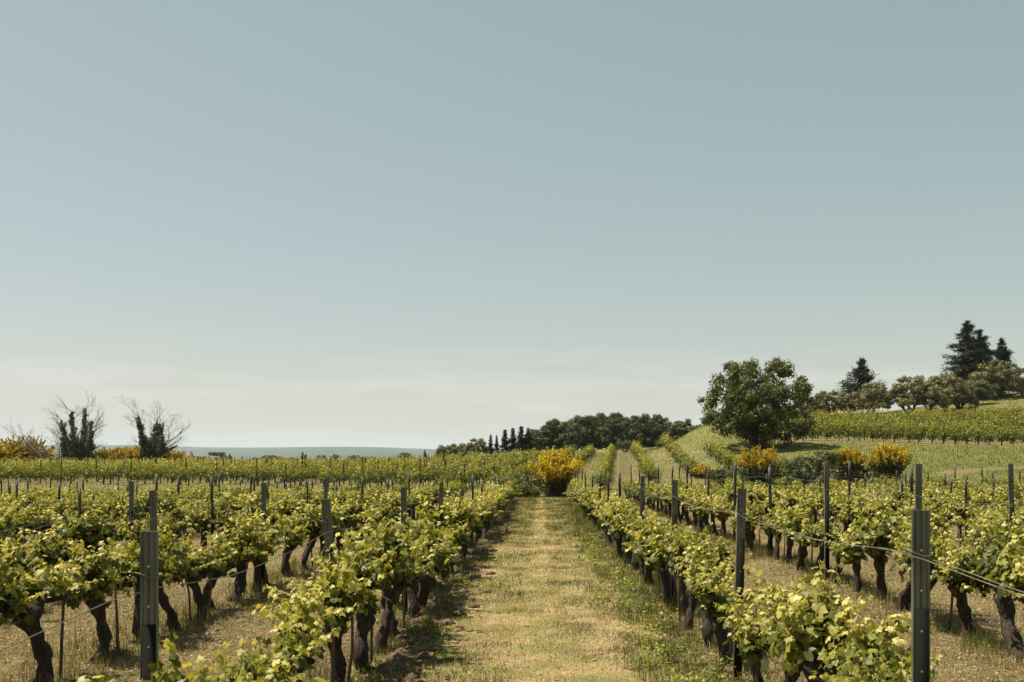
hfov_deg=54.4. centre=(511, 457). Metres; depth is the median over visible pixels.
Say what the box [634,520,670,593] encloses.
grape vine
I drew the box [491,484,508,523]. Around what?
grape vine
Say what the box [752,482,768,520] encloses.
grape vine
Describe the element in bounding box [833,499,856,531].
grape vine
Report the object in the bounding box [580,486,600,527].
grape vine
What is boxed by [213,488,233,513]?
grape vine
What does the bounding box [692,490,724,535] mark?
grape vine
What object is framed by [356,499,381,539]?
grape vine
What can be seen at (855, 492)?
grape vine
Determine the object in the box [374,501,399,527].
grape vine
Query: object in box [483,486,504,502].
grape vine
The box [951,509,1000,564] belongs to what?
grape vine
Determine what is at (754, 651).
grape vine
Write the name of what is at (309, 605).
grape vine
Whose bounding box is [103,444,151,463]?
broom bush
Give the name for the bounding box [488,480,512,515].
grape vine
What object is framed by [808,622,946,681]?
grape vine
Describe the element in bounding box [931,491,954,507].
grape vine
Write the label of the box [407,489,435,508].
grape vine
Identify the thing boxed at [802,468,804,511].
vineyard post
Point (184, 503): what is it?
grape vine
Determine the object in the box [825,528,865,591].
grape vine
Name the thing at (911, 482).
vineyard post
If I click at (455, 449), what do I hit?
rounded tree
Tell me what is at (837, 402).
olive tree
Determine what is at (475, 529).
grape vine
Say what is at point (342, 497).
grape vine
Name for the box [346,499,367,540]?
grape vine
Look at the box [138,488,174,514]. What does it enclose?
grape vine
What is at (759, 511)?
grape vine
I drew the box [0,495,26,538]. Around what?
grape vine
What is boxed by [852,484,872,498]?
grape vine
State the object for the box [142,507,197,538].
grape vine
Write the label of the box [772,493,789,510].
grape vine
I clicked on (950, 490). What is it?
vineyard post
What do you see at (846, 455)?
broom bush
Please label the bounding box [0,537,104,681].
grape vine
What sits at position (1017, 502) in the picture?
grape vine
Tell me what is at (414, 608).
grape vine
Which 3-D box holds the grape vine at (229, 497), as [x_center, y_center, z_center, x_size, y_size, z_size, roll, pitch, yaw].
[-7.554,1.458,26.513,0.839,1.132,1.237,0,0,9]
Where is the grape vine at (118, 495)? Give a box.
[100,488,139,501]
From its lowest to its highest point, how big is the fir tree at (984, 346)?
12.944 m
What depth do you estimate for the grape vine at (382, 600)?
9.61 m
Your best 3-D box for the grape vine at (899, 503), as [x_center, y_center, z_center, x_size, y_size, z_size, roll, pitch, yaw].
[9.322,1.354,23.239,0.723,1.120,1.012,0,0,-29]
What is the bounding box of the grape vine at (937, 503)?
[905,490,948,520]
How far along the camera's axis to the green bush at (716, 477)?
55.59 m
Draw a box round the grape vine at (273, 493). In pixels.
[269,490,282,501]
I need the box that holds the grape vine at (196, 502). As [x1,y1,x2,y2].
[182,497,203,532]
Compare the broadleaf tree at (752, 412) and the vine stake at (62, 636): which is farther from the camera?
the broadleaf tree at (752, 412)
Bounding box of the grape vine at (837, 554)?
[821,524,867,583]
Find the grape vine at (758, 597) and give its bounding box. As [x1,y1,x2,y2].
[738,564,876,681]
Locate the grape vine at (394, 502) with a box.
[367,486,400,526]
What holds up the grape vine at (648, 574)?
on the ground at (692, 447)
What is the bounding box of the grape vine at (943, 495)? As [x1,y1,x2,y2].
[929,489,955,508]
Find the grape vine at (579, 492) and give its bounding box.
[573,483,594,510]
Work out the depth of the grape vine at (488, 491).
27.08 m
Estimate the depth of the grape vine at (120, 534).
14.06 m
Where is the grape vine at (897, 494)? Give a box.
[887,486,907,501]
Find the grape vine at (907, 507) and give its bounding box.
[894,499,935,525]
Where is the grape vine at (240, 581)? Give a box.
[203,511,277,601]
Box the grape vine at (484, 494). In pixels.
[467,488,493,536]
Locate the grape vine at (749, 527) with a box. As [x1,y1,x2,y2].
[728,509,758,552]
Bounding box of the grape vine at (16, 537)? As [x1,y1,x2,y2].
[0,518,23,552]
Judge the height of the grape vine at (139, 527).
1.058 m
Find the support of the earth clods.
on the ground at (692, 447)
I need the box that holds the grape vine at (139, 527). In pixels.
[119,511,170,547]
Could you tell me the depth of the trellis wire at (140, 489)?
17.84 m
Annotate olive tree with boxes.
[791,392,826,414]
[819,390,847,413]
[836,392,861,412]
[849,382,890,412]
[888,375,938,412]
[908,381,952,412]
[927,371,971,410]
[947,379,980,408]
[967,358,1023,398]
[970,378,995,404]
[1013,376,1023,395]
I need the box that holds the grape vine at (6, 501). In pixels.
[0,494,25,521]
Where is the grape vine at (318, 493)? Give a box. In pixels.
[301,486,333,505]
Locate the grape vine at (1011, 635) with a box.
[945,514,1023,659]
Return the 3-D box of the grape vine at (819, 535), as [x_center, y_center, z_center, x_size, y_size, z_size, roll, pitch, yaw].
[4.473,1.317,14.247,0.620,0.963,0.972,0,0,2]
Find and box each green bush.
[501,474,547,497]
[615,439,632,451]
[703,468,733,484]
[775,458,808,481]
[794,453,824,481]
[810,447,843,482]
[857,461,880,480]
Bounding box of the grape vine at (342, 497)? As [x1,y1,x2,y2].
[328,486,351,502]
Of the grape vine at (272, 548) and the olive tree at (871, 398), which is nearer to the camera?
the grape vine at (272, 548)
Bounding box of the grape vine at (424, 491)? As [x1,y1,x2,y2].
[412,484,434,520]
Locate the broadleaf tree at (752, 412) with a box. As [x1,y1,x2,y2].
[696,357,818,448]
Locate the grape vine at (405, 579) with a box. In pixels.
[363,526,435,655]
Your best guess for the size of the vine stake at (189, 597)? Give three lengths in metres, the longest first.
0.733 x 0.046 x 0.045 m
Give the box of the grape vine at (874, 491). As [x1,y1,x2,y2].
[870,484,889,497]
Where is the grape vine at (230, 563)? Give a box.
[187,526,271,609]
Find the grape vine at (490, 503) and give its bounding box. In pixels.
[476,492,503,542]
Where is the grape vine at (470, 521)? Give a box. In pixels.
[454,497,490,562]
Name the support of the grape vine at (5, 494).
on the ground at (692, 447)
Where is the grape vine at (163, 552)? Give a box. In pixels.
[122,527,194,643]
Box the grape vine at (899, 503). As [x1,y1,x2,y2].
[892,493,935,513]
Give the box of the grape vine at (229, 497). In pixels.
[215,491,242,514]
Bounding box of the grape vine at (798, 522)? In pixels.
[777,497,823,570]
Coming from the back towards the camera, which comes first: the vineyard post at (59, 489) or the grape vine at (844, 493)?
the grape vine at (844, 493)
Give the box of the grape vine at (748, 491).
[736,484,760,506]
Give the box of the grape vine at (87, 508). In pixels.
[60,493,98,517]
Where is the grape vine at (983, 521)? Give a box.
[968,505,1018,545]
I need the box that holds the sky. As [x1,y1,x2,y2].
[0,0,1023,450]
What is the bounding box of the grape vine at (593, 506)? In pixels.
[591,495,618,528]
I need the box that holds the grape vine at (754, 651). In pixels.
[714,583,777,681]
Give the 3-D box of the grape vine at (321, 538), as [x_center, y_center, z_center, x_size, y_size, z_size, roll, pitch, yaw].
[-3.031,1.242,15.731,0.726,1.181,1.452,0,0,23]
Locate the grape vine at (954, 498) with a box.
[946,489,962,525]
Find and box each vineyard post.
[16,481,17,510]
[58,482,60,507]
[78,488,80,554]
[128,481,133,568]
[134,531,159,680]
[148,490,158,635]
[155,475,157,512]
[178,476,179,495]
[210,476,213,548]
[218,474,219,517]
[250,475,251,495]
[253,474,254,491]
[260,483,266,583]
[266,481,268,503]
[306,479,308,503]
[320,499,333,569]
[324,479,327,498]
[361,477,363,539]
[399,487,407,614]
[408,473,409,516]
[437,482,443,573]
[472,475,473,537]
[599,471,600,496]
[607,473,609,503]
[618,473,622,544]
[639,476,644,566]
[670,480,677,608]
[671,465,673,514]
[686,462,687,491]
[706,467,709,528]
[722,466,723,487]
[733,462,736,542]
[733,488,746,681]
[742,466,743,487]
[768,467,772,555]
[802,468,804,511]
[824,464,829,579]
[848,461,850,532]
[901,478,902,502]
[908,510,931,681]
[910,468,913,504]
[915,464,922,509]
[950,479,951,524]
[965,476,967,541]
[1007,464,1014,520]
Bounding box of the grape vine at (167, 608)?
[108,526,199,630]
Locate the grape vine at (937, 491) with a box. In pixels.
[907,483,940,501]
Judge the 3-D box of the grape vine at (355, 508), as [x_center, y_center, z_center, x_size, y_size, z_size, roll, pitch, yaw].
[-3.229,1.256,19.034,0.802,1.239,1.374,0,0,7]
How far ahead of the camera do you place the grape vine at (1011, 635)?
8.45 m
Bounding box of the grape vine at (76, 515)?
[57,506,100,527]
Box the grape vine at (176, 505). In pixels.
[164,499,185,537]
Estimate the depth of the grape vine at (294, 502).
22.55 m
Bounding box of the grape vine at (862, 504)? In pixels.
[845,493,891,524]
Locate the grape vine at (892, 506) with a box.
[878,492,900,527]
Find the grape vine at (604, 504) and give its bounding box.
[590,491,615,545]
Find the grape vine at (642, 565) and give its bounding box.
[622,537,644,576]
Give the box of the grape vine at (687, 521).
[678,485,692,525]
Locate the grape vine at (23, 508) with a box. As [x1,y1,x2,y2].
[19,499,37,544]
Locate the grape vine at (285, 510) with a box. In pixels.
[266,492,302,528]
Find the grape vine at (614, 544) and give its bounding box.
[597,497,638,548]
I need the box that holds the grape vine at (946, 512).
[939,501,956,531]
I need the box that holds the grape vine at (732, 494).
[717,480,746,500]
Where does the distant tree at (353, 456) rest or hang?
on the ground at (692, 447)
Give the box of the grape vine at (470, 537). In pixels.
[423,488,482,547]
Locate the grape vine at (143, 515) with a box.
[116,487,163,523]
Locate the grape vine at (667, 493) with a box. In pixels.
[661,484,680,504]
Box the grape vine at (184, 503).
[166,490,189,507]
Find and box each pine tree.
[516,431,550,451]
[530,425,549,448]
[541,418,564,449]
[547,422,566,450]
[553,421,586,449]
[565,414,585,446]
[566,414,597,449]
[583,413,605,448]
[589,415,614,448]
[594,412,620,448]
[600,416,626,447]
[614,412,624,422]
[618,415,637,439]
[621,417,647,447]
[633,413,663,447]
[638,412,660,447]
[649,417,667,431]
[650,424,676,446]
[657,415,672,428]
[667,422,690,439]
[673,418,691,429]
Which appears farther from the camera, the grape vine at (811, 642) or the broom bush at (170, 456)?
the broom bush at (170, 456)
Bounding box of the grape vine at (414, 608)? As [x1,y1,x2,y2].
[405,522,452,620]
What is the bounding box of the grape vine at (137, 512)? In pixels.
[102,487,168,544]
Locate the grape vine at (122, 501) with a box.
[98,487,138,527]
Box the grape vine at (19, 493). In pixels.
[6,490,26,504]
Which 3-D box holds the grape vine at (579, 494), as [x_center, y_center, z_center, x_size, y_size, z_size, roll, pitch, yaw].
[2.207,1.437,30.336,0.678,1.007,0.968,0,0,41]
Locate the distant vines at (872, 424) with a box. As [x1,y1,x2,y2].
[0,402,1023,516]
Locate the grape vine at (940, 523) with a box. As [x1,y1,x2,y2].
[901,493,952,536]
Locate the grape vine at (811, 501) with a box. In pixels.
[792,487,823,524]
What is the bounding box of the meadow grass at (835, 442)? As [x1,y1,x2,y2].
[0,393,1023,499]
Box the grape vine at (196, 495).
[183,486,217,504]
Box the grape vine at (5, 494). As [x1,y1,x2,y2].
[0,490,27,510]
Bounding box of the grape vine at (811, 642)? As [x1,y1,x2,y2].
[745,559,931,681]
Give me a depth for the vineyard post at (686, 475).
27.25 m
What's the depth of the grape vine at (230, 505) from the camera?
26.12 m
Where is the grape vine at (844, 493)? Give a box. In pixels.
[835,484,854,517]
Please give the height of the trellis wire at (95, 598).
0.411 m
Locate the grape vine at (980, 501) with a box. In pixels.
[970,488,996,508]
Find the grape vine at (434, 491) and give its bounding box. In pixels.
[424,483,438,505]
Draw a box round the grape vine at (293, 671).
[192,609,340,681]
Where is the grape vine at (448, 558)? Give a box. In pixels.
[409,520,460,596]
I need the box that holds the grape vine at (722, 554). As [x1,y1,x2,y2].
[675,536,751,647]
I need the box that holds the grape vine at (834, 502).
[818,487,854,530]
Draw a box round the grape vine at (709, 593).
[679,556,735,666]
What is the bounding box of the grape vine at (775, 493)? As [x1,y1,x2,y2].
[754,484,784,512]
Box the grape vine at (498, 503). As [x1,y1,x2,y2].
[484,490,505,530]
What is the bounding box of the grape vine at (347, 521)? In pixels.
[331,500,363,551]
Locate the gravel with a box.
[393,510,699,680]
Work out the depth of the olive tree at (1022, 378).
167.51 m
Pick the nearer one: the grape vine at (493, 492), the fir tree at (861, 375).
the grape vine at (493, 492)
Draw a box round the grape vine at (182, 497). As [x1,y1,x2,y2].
[174,488,191,502]
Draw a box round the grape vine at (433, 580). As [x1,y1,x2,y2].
[394,508,450,588]
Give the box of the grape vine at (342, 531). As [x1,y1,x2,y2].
[333,516,350,541]
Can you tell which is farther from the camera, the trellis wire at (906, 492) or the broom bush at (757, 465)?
the broom bush at (757, 465)
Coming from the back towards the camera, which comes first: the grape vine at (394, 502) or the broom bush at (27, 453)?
the broom bush at (27, 453)
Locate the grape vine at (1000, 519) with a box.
[978,504,1023,548]
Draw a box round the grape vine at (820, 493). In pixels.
[817,489,823,514]
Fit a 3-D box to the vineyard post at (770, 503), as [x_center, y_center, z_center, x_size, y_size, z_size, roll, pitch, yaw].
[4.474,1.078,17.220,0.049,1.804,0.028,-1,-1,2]
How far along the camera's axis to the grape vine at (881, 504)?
18.22 m
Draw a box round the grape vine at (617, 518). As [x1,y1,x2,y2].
[601,496,646,564]
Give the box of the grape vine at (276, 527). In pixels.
[229,506,301,584]
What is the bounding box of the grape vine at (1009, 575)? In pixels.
[975,527,1023,610]
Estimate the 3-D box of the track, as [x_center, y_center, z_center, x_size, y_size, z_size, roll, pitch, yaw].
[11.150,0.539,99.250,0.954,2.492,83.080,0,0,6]
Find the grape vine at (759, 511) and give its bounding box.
[746,495,768,546]
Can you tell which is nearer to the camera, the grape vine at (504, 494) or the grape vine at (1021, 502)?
the grape vine at (1021, 502)
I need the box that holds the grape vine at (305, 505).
[291,492,312,519]
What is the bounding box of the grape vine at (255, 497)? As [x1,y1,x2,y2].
[233,484,271,518]
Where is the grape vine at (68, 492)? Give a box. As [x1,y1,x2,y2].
[61,486,77,501]
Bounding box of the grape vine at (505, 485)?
[494,483,512,510]
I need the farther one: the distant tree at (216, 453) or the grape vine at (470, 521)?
the distant tree at (216, 453)
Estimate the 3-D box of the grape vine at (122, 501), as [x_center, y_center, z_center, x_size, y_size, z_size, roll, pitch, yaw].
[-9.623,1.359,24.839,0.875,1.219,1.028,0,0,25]
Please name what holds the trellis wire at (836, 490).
attached to the vineyard post at (826, 519)
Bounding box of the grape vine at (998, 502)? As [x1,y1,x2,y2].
[990,494,1008,511]
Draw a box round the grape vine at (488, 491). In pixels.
[470,483,492,527]
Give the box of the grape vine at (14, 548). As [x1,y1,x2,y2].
[0,529,49,587]
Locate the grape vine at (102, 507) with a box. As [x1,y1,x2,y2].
[76,496,108,516]
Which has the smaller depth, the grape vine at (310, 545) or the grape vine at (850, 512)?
the grape vine at (310, 545)
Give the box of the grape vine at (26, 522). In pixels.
[0,500,61,554]
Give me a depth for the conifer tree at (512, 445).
177.70 m
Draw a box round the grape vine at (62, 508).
[32,496,74,539]
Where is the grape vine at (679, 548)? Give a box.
[649,524,730,631]
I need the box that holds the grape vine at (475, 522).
[449,501,477,555]
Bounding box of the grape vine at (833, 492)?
[822,486,838,500]
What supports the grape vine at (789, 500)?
on the ground at (692, 447)
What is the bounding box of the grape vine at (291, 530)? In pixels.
[270,510,312,575]
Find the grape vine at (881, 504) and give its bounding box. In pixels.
[862,492,910,551]
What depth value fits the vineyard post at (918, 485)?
10.49 m
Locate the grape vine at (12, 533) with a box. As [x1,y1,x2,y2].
[0,516,13,543]
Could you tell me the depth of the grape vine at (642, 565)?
14.25 m
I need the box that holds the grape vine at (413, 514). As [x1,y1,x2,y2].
[407,492,424,524]
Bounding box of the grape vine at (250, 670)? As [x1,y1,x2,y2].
[197,632,296,681]
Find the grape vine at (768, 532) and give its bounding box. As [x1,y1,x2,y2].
[754,507,782,555]
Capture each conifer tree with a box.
[487,434,494,454]
[493,435,499,452]
[497,430,510,452]
[506,428,516,451]
[515,426,529,453]
[521,428,534,451]
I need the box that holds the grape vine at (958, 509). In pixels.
[937,491,978,541]
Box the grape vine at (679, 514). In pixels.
[659,484,689,522]
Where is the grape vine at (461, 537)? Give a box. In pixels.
[436,519,471,581]
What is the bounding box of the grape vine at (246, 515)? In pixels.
[238,509,257,530]
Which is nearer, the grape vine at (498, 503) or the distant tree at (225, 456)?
the grape vine at (498, 503)
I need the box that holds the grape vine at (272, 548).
[235,515,289,591]
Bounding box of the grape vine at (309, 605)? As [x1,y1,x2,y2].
[252,572,359,681]
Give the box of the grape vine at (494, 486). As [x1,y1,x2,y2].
[478,481,509,515]
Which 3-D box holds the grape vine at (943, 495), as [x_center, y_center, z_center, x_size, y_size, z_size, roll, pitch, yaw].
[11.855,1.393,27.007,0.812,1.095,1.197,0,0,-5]
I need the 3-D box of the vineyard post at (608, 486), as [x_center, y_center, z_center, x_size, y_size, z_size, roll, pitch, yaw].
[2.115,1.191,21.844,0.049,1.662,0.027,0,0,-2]
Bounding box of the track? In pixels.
[619,452,633,487]
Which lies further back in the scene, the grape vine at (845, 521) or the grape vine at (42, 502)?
the grape vine at (42, 502)
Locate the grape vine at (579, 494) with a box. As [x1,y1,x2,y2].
[566,488,586,508]
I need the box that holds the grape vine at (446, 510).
[415,490,470,572]
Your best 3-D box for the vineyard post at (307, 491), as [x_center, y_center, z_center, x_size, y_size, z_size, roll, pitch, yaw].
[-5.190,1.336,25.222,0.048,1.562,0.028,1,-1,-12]
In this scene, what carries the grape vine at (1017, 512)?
on the ground at (692, 447)
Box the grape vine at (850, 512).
[835,495,867,528]
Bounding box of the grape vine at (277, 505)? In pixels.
[246,492,293,527]
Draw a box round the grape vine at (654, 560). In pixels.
[624,509,681,605]
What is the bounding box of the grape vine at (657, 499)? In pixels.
[655,483,663,512]
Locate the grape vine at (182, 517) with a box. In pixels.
[179,498,194,535]
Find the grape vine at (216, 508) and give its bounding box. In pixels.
[208,497,223,531]
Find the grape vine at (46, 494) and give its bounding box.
[37,487,62,499]
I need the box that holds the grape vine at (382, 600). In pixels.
[346,505,440,637]
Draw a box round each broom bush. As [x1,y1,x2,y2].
[0,435,59,462]
[0,444,25,462]
[88,447,115,461]
[96,447,126,455]
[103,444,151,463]
[161,450,201,461]
[526,448,586,496]
[689,463,715,478]
[722,444,793,484]
[820,446,873,481]
[862,442,917,480]
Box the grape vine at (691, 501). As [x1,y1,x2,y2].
[681,484,709,530]
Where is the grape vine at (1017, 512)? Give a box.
[1015,507,1023,519]
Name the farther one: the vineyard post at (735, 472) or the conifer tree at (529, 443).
the conifer tree at (529, 443)
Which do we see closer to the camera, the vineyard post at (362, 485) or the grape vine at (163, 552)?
the grape vine at (163, 552)
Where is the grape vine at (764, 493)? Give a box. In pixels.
[746,480,778,521]
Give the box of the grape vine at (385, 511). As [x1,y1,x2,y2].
[370,503,392,526]
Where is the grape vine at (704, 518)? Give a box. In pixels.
[690,495,713,533]
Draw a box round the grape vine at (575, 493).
[562,482,586,514]
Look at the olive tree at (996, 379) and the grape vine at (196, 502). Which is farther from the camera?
the olive tree at (996, 379)
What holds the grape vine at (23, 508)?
on the ground at (692, 447)
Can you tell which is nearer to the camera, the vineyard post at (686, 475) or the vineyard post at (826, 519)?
the vineyard post at (826, 519)
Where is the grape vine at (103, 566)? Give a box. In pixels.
[54,536,134,663]
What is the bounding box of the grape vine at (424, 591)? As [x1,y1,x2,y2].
[403,506,462,607]
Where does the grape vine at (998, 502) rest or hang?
on the ground at (692, 447)
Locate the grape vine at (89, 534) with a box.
[52,502,128,554]
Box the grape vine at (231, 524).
[210,506,246,538]
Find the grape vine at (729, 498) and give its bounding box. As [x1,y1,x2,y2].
[720,489,732,504]
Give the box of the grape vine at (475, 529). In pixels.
[462,503,482,532]
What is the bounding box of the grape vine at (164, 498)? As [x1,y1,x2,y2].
[146,488,182,524]
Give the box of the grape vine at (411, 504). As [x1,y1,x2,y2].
[398,493,419,516]
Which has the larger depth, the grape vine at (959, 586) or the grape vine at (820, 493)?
the grape vine at (820, 493)
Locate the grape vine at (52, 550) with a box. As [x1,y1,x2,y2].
[24,526,84,577]
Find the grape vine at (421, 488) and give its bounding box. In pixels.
[399,484,432,507]
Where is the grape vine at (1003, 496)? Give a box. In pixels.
[985,483,1015,502]
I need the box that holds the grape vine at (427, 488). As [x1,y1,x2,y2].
[414,482,433,500]
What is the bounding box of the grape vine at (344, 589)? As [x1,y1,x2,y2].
[283,528,396,681]
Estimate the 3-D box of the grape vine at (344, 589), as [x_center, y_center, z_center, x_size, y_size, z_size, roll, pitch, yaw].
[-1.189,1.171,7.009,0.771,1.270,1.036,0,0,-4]
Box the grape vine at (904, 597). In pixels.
[889,506,978,611]
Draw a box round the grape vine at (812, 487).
[805,482,823,493]
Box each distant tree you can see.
[191,455,211,460]
[208,452,224,455]
[217,455,231,460]
[262,455,281,459]
[345,455,369,461]
[397,452,412,457]
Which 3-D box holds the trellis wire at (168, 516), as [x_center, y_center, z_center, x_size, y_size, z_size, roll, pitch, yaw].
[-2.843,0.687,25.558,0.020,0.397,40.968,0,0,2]
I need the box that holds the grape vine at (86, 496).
[73,489,98,503]
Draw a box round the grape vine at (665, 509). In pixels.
[651,483,669,514]
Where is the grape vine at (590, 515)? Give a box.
[578,485,592,520]
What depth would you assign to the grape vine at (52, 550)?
12.01 m
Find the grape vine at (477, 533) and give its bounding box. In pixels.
[471,498,491,543]
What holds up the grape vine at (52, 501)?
on the ground at (692, 447)
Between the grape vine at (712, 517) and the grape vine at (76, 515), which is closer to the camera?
the grape vine at (76, 515)
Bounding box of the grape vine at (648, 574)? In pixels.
[622,509,668,584]
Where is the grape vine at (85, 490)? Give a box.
[73,486,92,495]
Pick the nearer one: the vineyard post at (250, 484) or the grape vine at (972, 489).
the grape vine at (972, 489)
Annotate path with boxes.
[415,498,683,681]
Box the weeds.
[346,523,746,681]
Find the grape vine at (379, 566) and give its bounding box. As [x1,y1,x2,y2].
[310,518,427,675]
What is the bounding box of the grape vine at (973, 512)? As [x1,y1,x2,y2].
[963,502,996,545]
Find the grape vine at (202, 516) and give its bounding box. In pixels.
[177,493,228,552]
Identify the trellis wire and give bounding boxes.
[0,476,507,650]
[0,479,445,538]
[1,476,456,531]
[1,521,358,628]
[2,479,396,504]
[6,479,397,505]
[18,477,353,495]
[21,480,293,489]
[573,473,1023,596]
[574,473,1023,592]
[631,471,969,503]
[649,474,1023,506]
[678,470,1017,491]
[681,471,1020,492]
[731,470,1023,483]
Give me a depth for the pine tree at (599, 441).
187.29 m
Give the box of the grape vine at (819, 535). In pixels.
[802,516,849,576]
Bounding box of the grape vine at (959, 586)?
[930,534,995,637]
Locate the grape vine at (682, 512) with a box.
[668,489,690,519]
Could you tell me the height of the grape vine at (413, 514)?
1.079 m
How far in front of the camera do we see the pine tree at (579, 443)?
185.21 m
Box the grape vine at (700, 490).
[685,483,709,524]
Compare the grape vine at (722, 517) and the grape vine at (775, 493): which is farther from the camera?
the grape vine at (775, 493)
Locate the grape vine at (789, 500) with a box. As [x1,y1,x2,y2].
[775,485,807,511]
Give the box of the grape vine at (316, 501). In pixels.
[304,493,323,514]
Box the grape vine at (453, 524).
[430,504,467,534]
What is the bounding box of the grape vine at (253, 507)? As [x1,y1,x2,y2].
[233,492,276,518]
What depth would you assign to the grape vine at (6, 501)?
19.14 m
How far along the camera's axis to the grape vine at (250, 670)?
4.51 m
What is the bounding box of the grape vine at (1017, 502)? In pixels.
[998,499,1023,514]
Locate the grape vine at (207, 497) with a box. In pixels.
[199,490,217,520]
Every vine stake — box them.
[59,589,65,678]
[114,574,118,653]
[182,563,191,623]
[208,547,213,611]
[331,608,334,681]
[346,614,353,681]
[370,627,372,662]
[389,613,393,642]
[403,586,405,626]
[673,574,675,609]
[677,561,680,621]
[753,603,758,681]
[759,515,760,550]
[811,540,812,571]
[948,595,952,630]
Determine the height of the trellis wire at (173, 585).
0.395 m
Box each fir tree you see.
[833,356,886,411]
[938,319,1020,395]
[959,328,1017,394]
[991,337,1019,376]
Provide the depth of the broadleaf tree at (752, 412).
83.24 m
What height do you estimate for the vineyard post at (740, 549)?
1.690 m
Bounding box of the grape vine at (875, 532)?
[847,505,914,600]
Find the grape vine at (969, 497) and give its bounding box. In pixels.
[953,484,975,518]
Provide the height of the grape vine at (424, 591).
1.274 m
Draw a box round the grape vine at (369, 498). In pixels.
[353,490,375,504]
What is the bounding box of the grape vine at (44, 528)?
[29,508,74,537]
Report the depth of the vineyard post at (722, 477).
34.98 m
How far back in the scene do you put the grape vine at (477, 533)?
20.45 m
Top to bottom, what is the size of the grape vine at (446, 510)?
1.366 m
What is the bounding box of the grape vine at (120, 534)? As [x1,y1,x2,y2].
[85,513,131,557]
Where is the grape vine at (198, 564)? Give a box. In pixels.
[163,533,229,619]
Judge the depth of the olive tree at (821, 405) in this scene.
150.53 m
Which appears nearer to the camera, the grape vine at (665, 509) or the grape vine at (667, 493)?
the grape vine at (667, 493)
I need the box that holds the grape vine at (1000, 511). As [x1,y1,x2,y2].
[984,505,1017,520]
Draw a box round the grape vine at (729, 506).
[700,492,736,535]
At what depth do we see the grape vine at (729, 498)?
33.04 m
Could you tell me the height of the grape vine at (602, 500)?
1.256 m
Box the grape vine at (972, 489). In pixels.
[955,484,984,496]
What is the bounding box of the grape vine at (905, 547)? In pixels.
[887,517,971,590]
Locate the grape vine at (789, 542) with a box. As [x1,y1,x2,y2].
[769,506,803,563]
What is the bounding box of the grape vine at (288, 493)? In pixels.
[277,487,299,499]
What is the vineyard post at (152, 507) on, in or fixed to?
on the ground at (692, 447)
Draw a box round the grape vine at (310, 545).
[290,495,347,569]
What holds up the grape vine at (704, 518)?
on the ground at (692, 447)
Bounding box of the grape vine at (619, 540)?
[598,496,650,557]
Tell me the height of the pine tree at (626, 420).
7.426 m
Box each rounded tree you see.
[434,444,451,456]
[446,443,464,456]
[463,438,488,454]
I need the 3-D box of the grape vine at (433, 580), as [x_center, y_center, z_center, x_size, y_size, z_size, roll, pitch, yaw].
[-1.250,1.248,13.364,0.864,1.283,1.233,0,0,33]
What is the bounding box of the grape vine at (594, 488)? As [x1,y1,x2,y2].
[585,486,610,524]
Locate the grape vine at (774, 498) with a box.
[764,495,778,508]
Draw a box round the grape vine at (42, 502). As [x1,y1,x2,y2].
[33,496,53,511]
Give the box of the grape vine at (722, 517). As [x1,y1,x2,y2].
[702,491,732,538]
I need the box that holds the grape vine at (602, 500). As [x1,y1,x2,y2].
[590,484,635,531]
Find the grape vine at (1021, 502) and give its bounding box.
[1015,494,1023,507]
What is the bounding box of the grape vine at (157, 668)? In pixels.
[77,631,223,681]
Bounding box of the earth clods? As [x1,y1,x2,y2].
[352,500,750,681]
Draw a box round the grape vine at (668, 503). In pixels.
[652,480,671,518]
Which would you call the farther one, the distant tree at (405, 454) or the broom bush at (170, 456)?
the distant tree at (405, 454)
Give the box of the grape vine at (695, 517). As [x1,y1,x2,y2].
[681,491,711,528]
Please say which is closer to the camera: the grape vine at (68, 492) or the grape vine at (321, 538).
the grape vine at (321, 538)
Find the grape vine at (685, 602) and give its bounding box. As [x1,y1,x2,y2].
[648,522,729,615]
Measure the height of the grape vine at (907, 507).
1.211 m
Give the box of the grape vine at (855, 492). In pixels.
[845,484,869,503]
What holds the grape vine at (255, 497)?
on the ground at (692, 447)
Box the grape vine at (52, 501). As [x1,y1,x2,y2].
[39,494,85,533]
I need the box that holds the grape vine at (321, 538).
[300,501,354,563]
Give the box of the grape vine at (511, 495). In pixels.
[504,483,520,502]
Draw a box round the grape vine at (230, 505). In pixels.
[218,497,240,520]
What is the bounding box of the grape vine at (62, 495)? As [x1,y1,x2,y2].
[49,484,73,501]
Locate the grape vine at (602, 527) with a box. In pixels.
[587,499,603,534]
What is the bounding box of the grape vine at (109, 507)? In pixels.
[94,495,119,514]
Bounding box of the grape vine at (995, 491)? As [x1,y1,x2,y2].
[983,484,1005,507]
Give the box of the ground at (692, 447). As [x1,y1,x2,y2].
[0,393,1023,681]
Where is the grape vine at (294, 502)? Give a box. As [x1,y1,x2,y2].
[273,489,306,516]
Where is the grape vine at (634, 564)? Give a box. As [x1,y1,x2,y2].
[611,511,639,570]
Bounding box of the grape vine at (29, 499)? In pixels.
[13,490,46,510]
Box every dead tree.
[2,418,51,461]
[39,390,107,461]
[114,395,192,461]
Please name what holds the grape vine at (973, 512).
on the ground at (692, 447)
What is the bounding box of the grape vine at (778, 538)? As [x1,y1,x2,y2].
[758,500,792,559]
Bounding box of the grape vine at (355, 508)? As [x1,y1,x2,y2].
[329,490,367,546]

